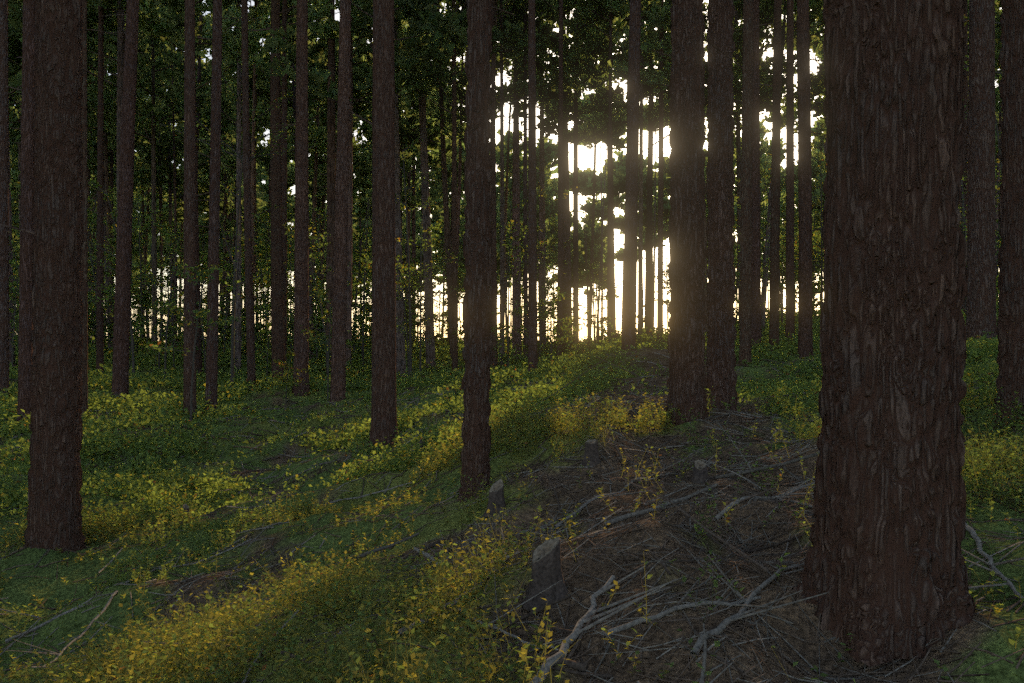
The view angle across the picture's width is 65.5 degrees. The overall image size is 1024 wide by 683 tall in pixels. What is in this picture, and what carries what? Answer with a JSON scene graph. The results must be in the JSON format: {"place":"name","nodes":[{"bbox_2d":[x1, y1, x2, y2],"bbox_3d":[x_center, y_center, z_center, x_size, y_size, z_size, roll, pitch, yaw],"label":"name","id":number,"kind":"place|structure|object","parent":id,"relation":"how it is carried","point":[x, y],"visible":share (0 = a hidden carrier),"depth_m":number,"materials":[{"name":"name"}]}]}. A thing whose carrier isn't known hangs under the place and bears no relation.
{"place":"outdoors","nodes":[
{"label":"outdoors","id":0,"kind":"place"},
{"bbox_2d":[0,332,1023,682],"bbox_3d":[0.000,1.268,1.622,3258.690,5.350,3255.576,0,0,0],"label":"ground","id":1,"kind":"structure","parent":0,"point":[20,590],"depth_m":5.53,"materials":[{"name":"green plant"}]},
{"bbox_2d":[156,437,708,610],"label":"tree stumps","id":2,"kind":"object","parent":1,"relation":"on","point":[546,568],"visible":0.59,"depth_m":3.63,"materials":[{"name":"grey wood"}]},
{"bbox_2d":[0,0,996,449],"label":"trunks","id":3,"kind":"object","parent":1,"relation":"on","point":[978,130],"visible":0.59,"depth_m":16.82,"materials":[{"name":"brown plant"}]},
{"bbox_2d":[9,0,1001,376],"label":"trunks","id":4,"kind":"object","parent":1,"relation":"on","point":[645,288],"visible":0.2,"depth_m":39.43,"materials":[{"name":"brown plant"}]},
{"bbox_2d":[0,0,1001,322],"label":"leaves","id":5,"kind":"object","parent":4,"relation":"attached to","point":[500,10],"visible":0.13,"depth_m":35.54,"materials":[{"name":"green plant"}]},
{"bbox_2d":[8,0,1001,299],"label":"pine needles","id":6,"kind":"object","parent":4,"relation":"on","point":[448,30],"visible":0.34,"depth_m":40.07,"materials":[{"name":"green plant"}]},
{"bbox_2d":[9,14,1002,420],"bbox_3d":[0.453,-4.627,53.068,77.477,12.565,73.736,0,0,-44],"label":"foliage","id":7,"kind":"object","parent":4,"relation":"on","point":[203,316],"depth_m":33.30,"materials":[{"name":"green plant"}]},
{"bbox_2d":[0,298,1023,682],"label":"undergrowth","id":8,"kind":"object","parent":1,"relation":"on","point":[198,638],"visible":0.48,"depth_m":7.21,"materials":[{"name":"green plant"}]},
{"bbox_2d":[0,348,1023,682],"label":"sticks","id":9,"kind":"object","parent":1,"relation":"on","point":[574,632],"visible":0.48,"depth_m":4.42,"materials":[{"name":"brown wood"}]},
{"bbox_2d":[23,0,1023,666],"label":"trunks","id":10,"kind":"object","parent":1,"relation":"on","point":[885,566],"visible":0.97,"depth_m":3.09,"materials":[{"name":"brown plant"}]},
{"bbox_2d":[90,0,1001,341],"label":"sky","id":11,"kind":"structure","parent":0,"point":[585,157],"materials":[{"name":"white"}]}
]}

